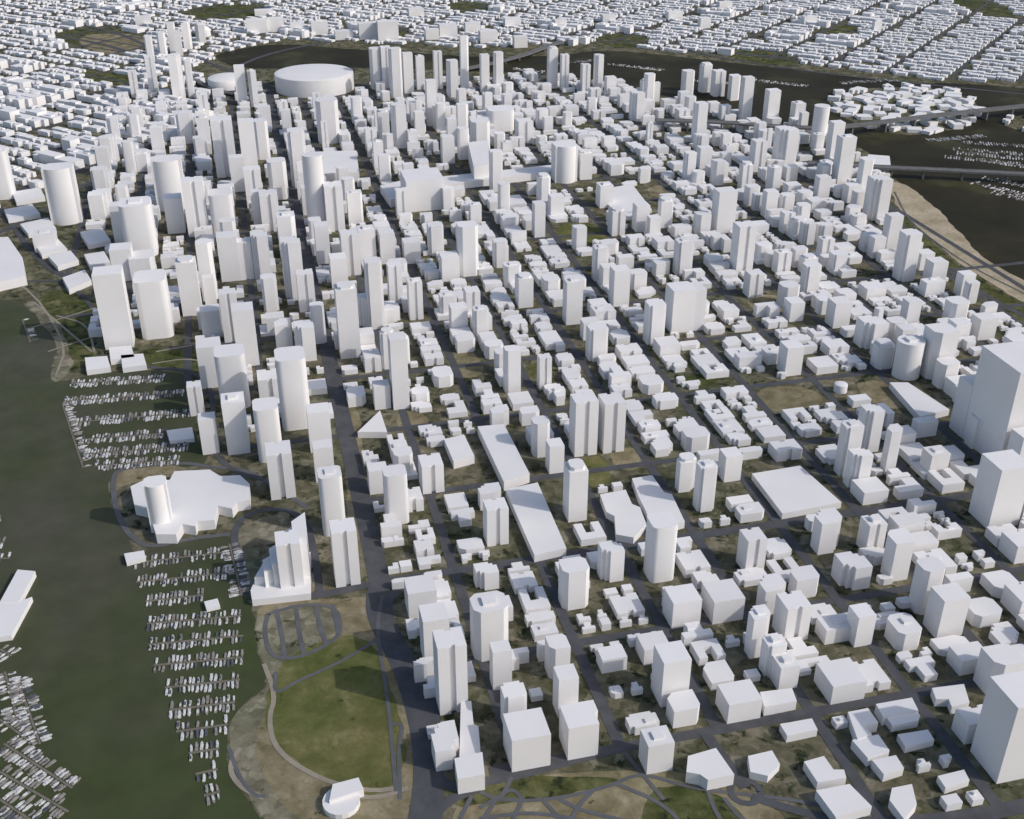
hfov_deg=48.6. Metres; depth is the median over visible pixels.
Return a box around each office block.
[135,15,151,25]
[245,18,267,33]
[254,8,272,15]
[266,16,283,31]
[289,21,303,29]
[310,19,328,34]
[334,29,352,39]
[357,21,376,39]
[376,19,398,41]
[407,7,423,16]
[424,28,438,39]
[438,23,457,37]
[443,165,550,188]
[464,21,479,31]
[478,29,497,42]
[503,16,520,25]
[512,35,527,47]
[553,18,566,24]
[600,13,615,21]
[665,10,682,20]
[698,17,710,28]
[716,1,732,7]
[801,15,816,24]
[872,19,882,31]
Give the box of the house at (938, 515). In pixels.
[933,511,944,520]
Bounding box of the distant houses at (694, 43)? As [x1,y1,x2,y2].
[527,33,718,52]
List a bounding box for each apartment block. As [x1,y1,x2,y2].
[90,315,100,326]
[108,176,113,187]
[113,105,127,110]
[114,115,123,119]
[115,96,129,105]
[116,91,127,96]
[120,173,135,181]
[120,181,134,189]
[133,142,138,149]
[136,89,147,97]
[145,174,152,183]
[147,162,151,172]
[151,121,165,130]
[152,205,160,219]
[154,216,157,229]
[155,101,166,106]
[156,107,167,112]
[159,89,169,94]
[160,253,176,268]
[171,128,177,136]
[171,136,185,148]
[171,303,180,322]
[173,105,184,110]
[174,100,186,104]
[194,153,209,165]
[194,225,212,240]
[196,157,212,170]
[197,237,214,248]
[201,234,215,245]
[203,180,211,188]
[206,140,211,153]
[207,205,210,215]
[212,88,223,95]
[213,96,223,101]
[217,183,235,198]
[236,111,250,118]
[239,100,249,105]
[248,200,251,213]
[250,224,269,233]
[256,280,277,291]
[257,81,261,86]
[258,93,265,102]
[264,164,267,177]
[267,235,272,249]
[270,258,275,272]
[279,205,290,210]
[289,97,298,107]
[292,106,299,114]
[293,111,301,119]
[295,120,305,126]
[305,138,310,144]
[306,147,314,151]
[311,109,315,118]
[311,240,315,255]
[331,238,339,252]
[333,329,338,348]
[338,132,350,144]
[339,121,345,129]
[341,141,353,150]
[343,200,346,212]
[346,385,365,406]
[353,114,363,119]
[354,118,366,129]
[355,86,364,95]
[356,89,368,96]
[357,126,368,134]
[357,177,370,189]
[359,327,374,344]
[361,133,364,143]
[362,99,372,107]
[362,349,381,372]
[366,106,377,115]
[367,145,372,157]
[370,116,374,126]
[372,214,386,220]
[372,220,389,234]
[375,81,384,90]
[377,227,390,236]
[380,90,389,100]
[380,513,401,537]
[383,102,392,107]
[384,303,399,323]
[387,258,406,271]
[389,439,407,462]
[393,160,403,173]
[395,245,400,257]
[399,212,412,222]
[402,295,407,312]
[406,112,409,121]
[407,140,419,152]
[408,486,423,512]
[411,386,429,402]
[412,148,422,158]
[413,656,433,682]
[420,212,432,223]
[424,139,431,149]
[427,139,438,152]
[431,365,453,387]
[431,721,458,771]
[437,94,444,101]
[445,106,455,117]
[449,207,461,221]
[450,327,471,344]
[451,221,458,234]
[454,185,464,197]
[454,752,484,793]
[455,333,474,352]
[459,701,480,756]
[460,101,473,109]
[469,110,475,115]
[470,312,491,329]
[471,94,481,103]
[472,379,491,396]
[473,562,498,589]
[475,96,481,104]
[478,331,496,351]
[478,482,500,510]
[481,397,502,413]
[483,339,502,358]
[486,84,499,91]
[487,197,497,210]
[490,134,493,145]
[490,404,508,425]
[492,86,500,94]
[494,209,513,223]
[500,213,518,231]
[503,81,512,92]
[505,595,512,620]
[510,136,524,148]
[511,92,523,100]
[511,105,519,111]
[511,230,526,244]
[512,647,528,670]
[517,210,531,220]
[518,81,532,89]
[519,100,532,107]
[519,405,538,425]
[522,215,531,229]
[523,68,533,75]
[524,71,534,78]
[526,85,537,94]
[526,182,535,195]
[526,426,553,445]
[529,72,536,80]
[531,90,545,99]
[536,82,543,89]
[536,134,546,146]
[537,640,544,661]
[538,141,553,152]
[541,82,551,92]
[541,274,559,293]
[543,199,547,210]
[546,105,560,116]
[547,386,565,405]
[553,96,566,103]
[553,132,567,140]
[556,116,561,124]
[557,99,571,105]
[563,104,578,115]
[572,275,585,286]
[573,91,584,102]
[573,129,587,140]
[576,81,579,90]
[577,131,591,143]
[582,136,597,148]
[587,298,607,313]
[590,303,615,320]
[591,109,605,119]
[596,644,626,673]
[598,96,608,105]
[598,157,613,164]
[599,238,618,254]
[601,135,615,147]
[603,158,618,170]
[606,124,618,130]
[607,160,623,175]
[608,87,620,96]
[608,365,631,388]
[609,125,622,133]
[613,128,627,136]
[616,78,624,86]
[616,253,633,268]
[617,84,628,92]
[622,86,633,92]
[622,102,628,111]
[623,88,636,93]
[626,233,644,246]
[635,630,667,665]
[636,146,648,155]
[637,130,645,139]
[638,374,663,394]
[641,114,654,124]
[645,98,654,110]
[651,107,663,118]
[652,235,673,250]
[652,258,669,277]
[653,122,662,130]
[653,144,668,154]
[653,335,680,357]
[659,193,675,198]
[660,98,675,109]
[664,133,678,141]
[666,104,669,112]
[666,136,683,146]
[666,689,699,727]
[669,160,682,170]
[670,104,683,114]
[670,223,691,237]
[672,180,689,190]
[674,107,690,118]
[681,425,709,452]
[682,268,704,280]
[690,236,704,249]
[696,448,718,461]
[703,253,723,266]
[705,164,710,176]
[705,232,720,246]
[705,299,709,313]
[707,100,719,112]
[709,187,715,200]
[710,234,730,252]
[712,151,719,158]
[715,679,762,723]
[717,304,739,321]
[723,143,738,152]
[724,113,735,120]
[731,109,737,116]
[732,133,741,142]
[733,350,761,369]
[736,119,749,132]
[736,188,743,200]
[741,144,749,153]
[744,130,753,138]
[746,117,760,128]
[752,220,769,233]
[753,301,779,318]
[757,167,766,177]
[761,168,766,181]
[761,346,778,364]
[764,250,773,266]
[765,208,784,221]
[766,116,781,124]
[766,159,784,166]
[768,215,779,226]
[768,438,802,461]
[773,241,796,250]
[782,181,801,191]
[788,117,798,124]
[788,565,819,597]
[789,190,796,200]
[799,132,809,143]
[804,513,816,531]
[805,196,824,212]
[806,166,816,178]
[811,289,831,308]
[813,208,831,219]
[813,657,866,704]
[815,296,828,314]
[815,612,850,644]
[818,254,828,266]
[819,159,832,171]
[820,338,849,356]
[824,200,843,210]
[833,185,842,197]
[833,288,856,300]
[834,242,854,251]
[847,178,855,181]
[849,212,866,226]
[850,476,888,504]
[851,167,857,177]
[854,151,860,161]
[857,281,886,299]
[869,340,874,354]
[872,403,894,427]
[876,248,895,262]
[884,612,921,650]
[886,512,925,532]
[886,713,919,731]
[900,425,916,444]
[906,498,936,514]
[911,416,938,437]
[911,530,938,552]
[918,277,945,296]
[936,317,947,322]
[943,374,964,397]
[943,571,973,591]
[946,641,982,675]
[951,704,982,744]
[952,385,957,401]
[957,335,975,350]
[966,597,1001,627]
[979,301,997,312]
[998,528,1023,563]
[1000,581,1023,618]
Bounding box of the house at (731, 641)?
[725,634,739,647]
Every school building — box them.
[600,490,645,543]
[632,475,684,529]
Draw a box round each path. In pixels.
[21,286,64,375]
[33,307,95,327]
[36,303,91,351]
[48,337,89,351]
[56,315,94,351]
[110,462,309,546]
[152,359,196,363]
[156,345,191,351]
[227,747,265,797]
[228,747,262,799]
[262,663,393,791]
[263,603,342,659]
[273,639,376,691]
[274,609,286,655]
[294,607,305,653]
[314,606,327,642]
[331,604,340,634]
[360,786,408,798]
[376,596,397,791]
[392,722,403,799]
[458,795,473,818]
[479,774,819,806]
[479,789,522,818]
[480,811,575,818]
[484,799,497,815]
[498,777,513,799]
[543,800,560,818]
[559,798,624,818]
[571,791,593,816]
[615,782,679,818]
[622,751,665,799]
[705,789,721,818]
[722,797,744,818]
[894,192,1023,293]
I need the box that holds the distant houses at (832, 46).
[710,30,971,80]
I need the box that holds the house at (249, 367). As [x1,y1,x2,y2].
[246,364,251,370]
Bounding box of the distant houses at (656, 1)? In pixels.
[511,0,679,2]
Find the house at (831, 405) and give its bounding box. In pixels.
[825,402,835,409]
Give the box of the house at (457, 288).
[453,287,461,290]
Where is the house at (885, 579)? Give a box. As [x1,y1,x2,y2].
[876,573,892,584]
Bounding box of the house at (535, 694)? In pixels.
[529,687,542,701]
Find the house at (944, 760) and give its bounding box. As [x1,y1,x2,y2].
[938,754,951,767]
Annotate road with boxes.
[0,0,238,49]
[0,1,179,36]
[0,136,66,152]
[0,161,194,232]
[0,207,67,276]
[5,1,393,95]
[5,7,90,23]
[8,32,156,63]
[9,33,123,52]
[9,85,199,136]
[10,107,196,162]
[15,1,340,75]
[16,132,195,190]
[17,25,215,190]
[21,19,233,52]
[26,0,291,57]
[27,279,264,480]
[42,73,169,106]
[45,67,187,93]
[52,3,317,40]
[54,32,188,53]
[57,235,924,318]
[62,133,104,286]
[79,186,807,246]
[86,162,807,217]
[89,209,862,278]
[105,13,272,87]
[112,149,740,196]
[114,133,744,178]
[119,119,738,161]
[125,99,153,298]
[129,73,546,96]
[149,110,665,144]
[152,92,576,118]
[154,5,458,45]
[163,261,1023,350]
[172,1,412,32]
[184,97,193,383]
[189,84,533,104]
[194,105,551,127]
[202,303,1023,395]
[207,19,628,83]
[228,91,263,397]
[231,507,323,595]
[250,357,979,448]
[264,88,389,581]
[299,98,502,737]
[311,579,380,598]
[315,0,451,35]
[335,95,625,748]
[362,0,507,40]
[362,8,954,79]
[363,83,722,730]
[366,582,430,818]
[370,421,949,501]
[377,4,1023,80]
[382,588,443,818]
[384,491,972,583]
[392,1,1023,73]
[403,92,885,816]
[411,719,457,791]
[415,0,561,42]
[426,790,480,818]
[439,89,1011,816]
[450,2,1020,66]
[467,566,1023,663]
[469,77,984,646]
[470,0,614,45]
[485,748,609,785]
[488,678,977,775]
[494,2,1013,59]
[504,76,1022,581]
[537,73,980,464]
[546,1,664,41]
[596,40,1020,67]
[599,4,1021,48]
[607,0,723,42]
[610,0,1023,43]
[624,115,885,319]
[657,0,777,48]
[664,113,986,345]
[687,51,1023,94]
[699,730,750,788]
[707,115,1023,326]
[715,0,831,51]
[733,108,1023,289]
[751,793,1023,818]
[768,0,884,58]
[825,0,938,65]
[883,0,992,72]
[889,204,1023,316]
[950,16,1023,76]
[958,807,1023,818]
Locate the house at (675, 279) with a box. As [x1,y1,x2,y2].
[672,277,678,281]
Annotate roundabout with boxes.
[727,778,763,805]
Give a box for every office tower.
[0,146,15,199]
[41,162,83,225]
[91,265,134,349]
[118,196,158,255]
[121,139,136,172]
[133,269,174,339]
[144,55,158,92]
[150,154,184,211]
[166,21,174,52]
[167,53,185,97]
[175,255,201,316]
[181,176,208,236]
[183,59,194,97]
[195,239,218,300]
[210,115,235,177]
[231,301,259,365]
[233,64,247,105]
[237,118,257,165]
[247,69,258,106]
[274,346,309,430]
[279,236,302,300]
[286,127,305,187]
[302,152,325,225]
[315,96,339,143]
[323,180,344,231]
[333,281,360,358]
[363,256,384,329]
[369,47,381,89]
[376,108,389,139]
[380,45,389,89]
[387,331,409,409]
[388,47,402,97]
[390,102,406,148]
[402,52,413,93]
[415,54,424,89]
[415,99,421,109]
[425,79,436,125]
[432,50,442,88]
[446,59,458,97]
[456,102,467,125]
[456,220,478,276]
[457,126,468,159]
[459,35,468,87]
[479,53,489,92]
[493,51,502,92]
[547,46,557,88]
[559,53,568,89]
[593,53,603,92]
[690,101,708,142]
[738,75,754,119]
[809,104,829,147]
[831,134,856,184]
[962,341,1023,454]
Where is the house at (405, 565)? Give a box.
[399,559,411,572]
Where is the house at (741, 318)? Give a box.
[738,316,745,320]
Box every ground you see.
[0,0,1023,818]
[80,33,144,53]
[110,465,187,490]
[238,515,315,591]
[255,597,412,818]
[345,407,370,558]
[396,410,428,430]
[448,351,483,377]
[453,770,784,818]
[610,447,644,470]
[647,186,668,196]
[757,386,822,411]
[829,87,976,134]
[857,380,905,408]
[1005,116,1023,130]
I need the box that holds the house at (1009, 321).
[1005,319,1014,323]
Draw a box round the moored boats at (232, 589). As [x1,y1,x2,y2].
[134,542,250,805]
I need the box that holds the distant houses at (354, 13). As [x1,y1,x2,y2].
[321,0,515,36]
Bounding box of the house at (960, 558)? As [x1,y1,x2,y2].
[954,552,967,564]
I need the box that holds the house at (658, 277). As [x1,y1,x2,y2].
[656,275,663,280]
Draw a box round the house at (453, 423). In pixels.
[448,419,458,429]
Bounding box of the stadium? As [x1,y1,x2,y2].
[274,64,353,97]
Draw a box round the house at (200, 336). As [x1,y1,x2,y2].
[195,335,204,340]
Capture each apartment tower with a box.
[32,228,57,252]
[87,188,112,219]
[90,165,109,189]
[95,145,115,172]
[99,133,119,161]
[106,116,120,137]
[109,201,123,242]
[109,242,132,280]
[114,183,129,200]
[127,113,141,137]
[128,69,138,97]
[128,249,156,281]
[129,106,143,126]
[134,148,150,171]
[143,35,155,62]
[143,475,171,532]
[149,125,164,149]
[156,31,167,54]
[163,193,185,233]
[173,29,182,55]
[175,110,195,143]
[181,21,192,49]
[186,380,204,415]
[192,135,209,160]
[194,22,205,42]
[196,107,205,115]
[196,114,211,144]
[196,336,220,388]
[197,92,208,109]
[197,307,201,329]
[198,411,219,454]
[199,304,222,337]
[202,274,216,304]
[204,182,208,204]
[208,188,235,236]
[214,343,250,407]
[216,230,241,281]
[217,183,235,216]
[218,288,236,342]
[219,218,236,237]
[221,391,250,454]
[228,154,245,191]
[236,237,254,279]
[243,165,261,207]
[250,188,261,224]
[250,230,270,279]
[252,397,281,462]
[253,118,270,159]
[256,368,278,397]
[258,188,278,231]
[259,105,271,125]
[259,311,283,336]
[260,273,278,311]
[265,440,295,499]
[266,157,288,199]
[274,317,292,347]
[274,529,304,588]
[276,211,296,255]
[278,99,287,118]
[279,108,291,134]
[293,320,316,360]
[295,268,315,312]
[296,160,302,175]
[296,177,303,199]
[297,171,303,203]
[300,185,306,214]
[305,402,332,452]
[306,216,320,244]
[309,301,326,343]
[312,92,320,108]
[312,439,333,482]
[313,221,329,263]
[317,465,344,536]
[320,120,328,148]
[328,252,347,288]
[329,517,360,587]
[336,165,348,180]
[339,228,361,275]
[341,176,354,200]
[346,189,363,223]
[350,95,362,122]
[356,224,376,260]
[357,293,368,326]
[364,127,376,150]
[366,461,386,494]
[372,139,382,169]
[372,379,390,409]
[374,110,376,128]
[378,153,390,182]
[378,229,395,263]
[379,327,393,369]
[382,132,396,152]
[382,464,408,523]
[386,261,402,303]
[389,445,417,479]
[394,187,408,218]
[395,97,403,101]
[400,167,443,211]
[402,162,413,169]
[402,237,420,263]
[404,97,414,111]
[404,574,436,618]
[405,333,409,363]
[406,277,423,319]
[407,128,417,141]
[409,101,415,125]
[413,110,424,135]
[418,453,444,493]
[418,601,449,659]
[427,221,443,255]
[432,104,435,128]
[432,626,467,715]
[434,290,456,320]
[435,102,445,132]
[438,250,459,281]
[440,134,454,163]
[442,186,454,209]
[446,117,456,145]
[448,302,467,330]
[456,88,465,102]
[463,286,479,316]
[469,117,489,149]
[469,202,481,224]
[470,590,507,661]
[472,305,488,341]
[476,110,485,114]
[476,114,489,119]
[482,91,492,109]
[483,497,508,546]
[486,105,513,131]
[489,149,502,191]
[489,640,511,690]
[492,237,507,267]
[493,181,509,215]
[494,131,504,148]
[494,348,502,371]
[500,681,526,722]
[501,93,511,104]
[501,140,512,152]
[503,261,520,287]
[503,345,520,392]
[503,707,550,771]
[515,117,532,143]
[515,272,533,307]
[531,415,549,457]
[532,200,545,237]
[534,74,537,84]
[535,107,547,128]
[536,172,550,199]
[537,353,551,389]
[542,116,552,129]
[544,633,570,678]
[545,437,564,473]
[546,193,567,218]
[551,140,577,183]
[552,663,578,717]
[558,556,589,610]
[559,700,598,759]
[562,111,571,125]
[562,276,582,324]
[563,458,588,522]
[569,391,598,456]
[571,224,586,249]
[577,149,592,179]
[580,63,590,90]
[580,316,597,340]
[585,322,608,361]
[586,97,596,114]
[588,87,600,101]
[591,243,608,280]
[595,181,613,207]
[596,262,615,289]
[597,392,626,453]
[597,540,624,582]
[602,75,616,96]
[607,206,625,235]
[608,264,630,306]
[617,93,629,107]
[628,90,644,121]
[630,268,646,289]
[632,201,649,231]
[638,78,643,90]
[638,165,650,183]
[638,725,674,774]
[643,72,654,99]
[643,298,665,345]
[643,511,677,582]
[644,214,662,236]
[645,121,653,140]
[651,640,691,707]
[654,81,660,101]
[657,196,673,227]
[662,583,701,628]
[665,281,696,332]
[672,237,693,275]
[675,452,696,492]
[677,90,689,104]
[680,69,694,94]
[682,150,696,179]
[684,95,695,109]
[686,169,705,185]
[690,281,706,330]
[692,211,711,235]
[692,459,717,512]
[693,133,709,150]
[696,145,712,168]
[698,62,712,92]
[701,578,744,623]
[709,158,724,184]
[710,69,725,96]
[711,131,721,145]
[711,186,737,233]
[718,104,730,119]
[718,446,742,481]
[719,132,732,149]
[719,151,731,166]
[723,160,732,182]
[727,74,740,100]
[729,220,756,273]
[736,527,767,568]
[737,161,753,187]
[742,269,764,297]
[743,183,759,205]
[744,604,770,658]
[749,138,767,171]
[751,192,762,211]
[753,121,766,138]
[753,241,772,263]
[755,232,759,242]
[756,573,785,613]
[758,128,767,139]
[758,633,786,677]
[760,188,778,217]
[762,88,781,121]
[765,164,781,190]
[766,128,772,150]
[769,651,800,689]
[771,125,799,164]
[771,248,791,272]
[772,590,812,639]
[776,280,799,307]
[776,339,804,376]
[778,192,794,210]
[778,210,795,233]
[781,164,797,180]
[782,296,804,321]
[785,216,806,239]
[789,100,805,116]
[791,245,807,267]
[795,189,812,203]
[795,202,810,220]
[798,111,808,130]
[798,220,816,244]
[798,253,818,272]
[800,261,821,294]
[810,235,834,260]
[810,507,841,554]
[811,132,824,151]
[813,174,831,197]
[814,221,833,242]
[816,163,830,175]
[824,120,845,159]
[824,296,852,328]
[826,249,851,275]
[831,551,872,590]
[833,419,864,476]
[840,203,866,223]
[841,182,861,202]
[843,447,873,487]
[846,602,876,646]
[850,188,865,207]
[853,315,889,348]
[856,156,873,189]
[856,514,887,548]
[858,232,876,252]
[858,403,884,451]
[862,175,893,220]
[866,234,886,258]
[870,338,895,369]
[872,169,882,174]
[873,307,883,317]
[880,423,902,473]
[880,528,915,580]
[882,212,903,250]
[886,316,906,340]
[891,334,925,380]
[892,228,922,281]
[893,323,916,349]
[898,297,922,322]
[908,556,945,614]
[910,445,950,479]
[916,248,934,270]
[920,322,959,379]
[922,256,948,279]
[922,582,970,637]
[932,356,959,389]
[942,296,969,317]
[948,317,971,336]
[949,374,975,437]
[953,270,976,295]
[962,279,979,303]
[964,412,982,449]
[968,449,1023,527]
[969,312,998,340]
[970,670,1023,783]
[973,643,1023,693]
[1003,330,1023,342]
[1007,427,1023,457]
[1018,504,1023,523]
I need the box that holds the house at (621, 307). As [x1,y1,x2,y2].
[619,304,628,311]
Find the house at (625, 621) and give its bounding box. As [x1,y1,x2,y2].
[619,616,631,627]
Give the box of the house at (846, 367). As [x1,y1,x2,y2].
[841,364,851,370]
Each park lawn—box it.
[35,291,96,369]
[55,27,137,47]
[85,71,128,84]
[143,346,198,372]
[185,5,264,19]
[265,635,406,794]
[398,29,409,35]
[449,3,487,11]
[449,775,617,806]
[525,362,557,377]
[557,223,606,242]
[583,456,610,486]
[597,446,601,454]
[598,34,647,46]
[641,341,659,360]
[641,785,744,818]
[685,374,718,385]
[729,51,795,64]
[747,294,782,311]
[813,25,857,34]
[888,201,1023,322]
[954,0,1014,17]
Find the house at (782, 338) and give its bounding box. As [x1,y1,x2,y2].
[780,335,787,340]
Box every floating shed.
[0,570,36,601]
[0,597,32,641]
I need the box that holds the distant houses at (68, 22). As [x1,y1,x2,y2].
[0,0,171,36]
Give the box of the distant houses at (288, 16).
[130,0,341,36]
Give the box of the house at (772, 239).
[770,236,778,241]
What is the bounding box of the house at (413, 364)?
[410,361,417,367]
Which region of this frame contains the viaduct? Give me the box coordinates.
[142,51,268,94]
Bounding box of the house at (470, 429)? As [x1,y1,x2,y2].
[466,425,474,433]
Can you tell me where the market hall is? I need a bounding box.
[478,424,529,490]
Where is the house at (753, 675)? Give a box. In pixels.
[743,668,760,681]
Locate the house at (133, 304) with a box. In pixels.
[131,302,136,307]

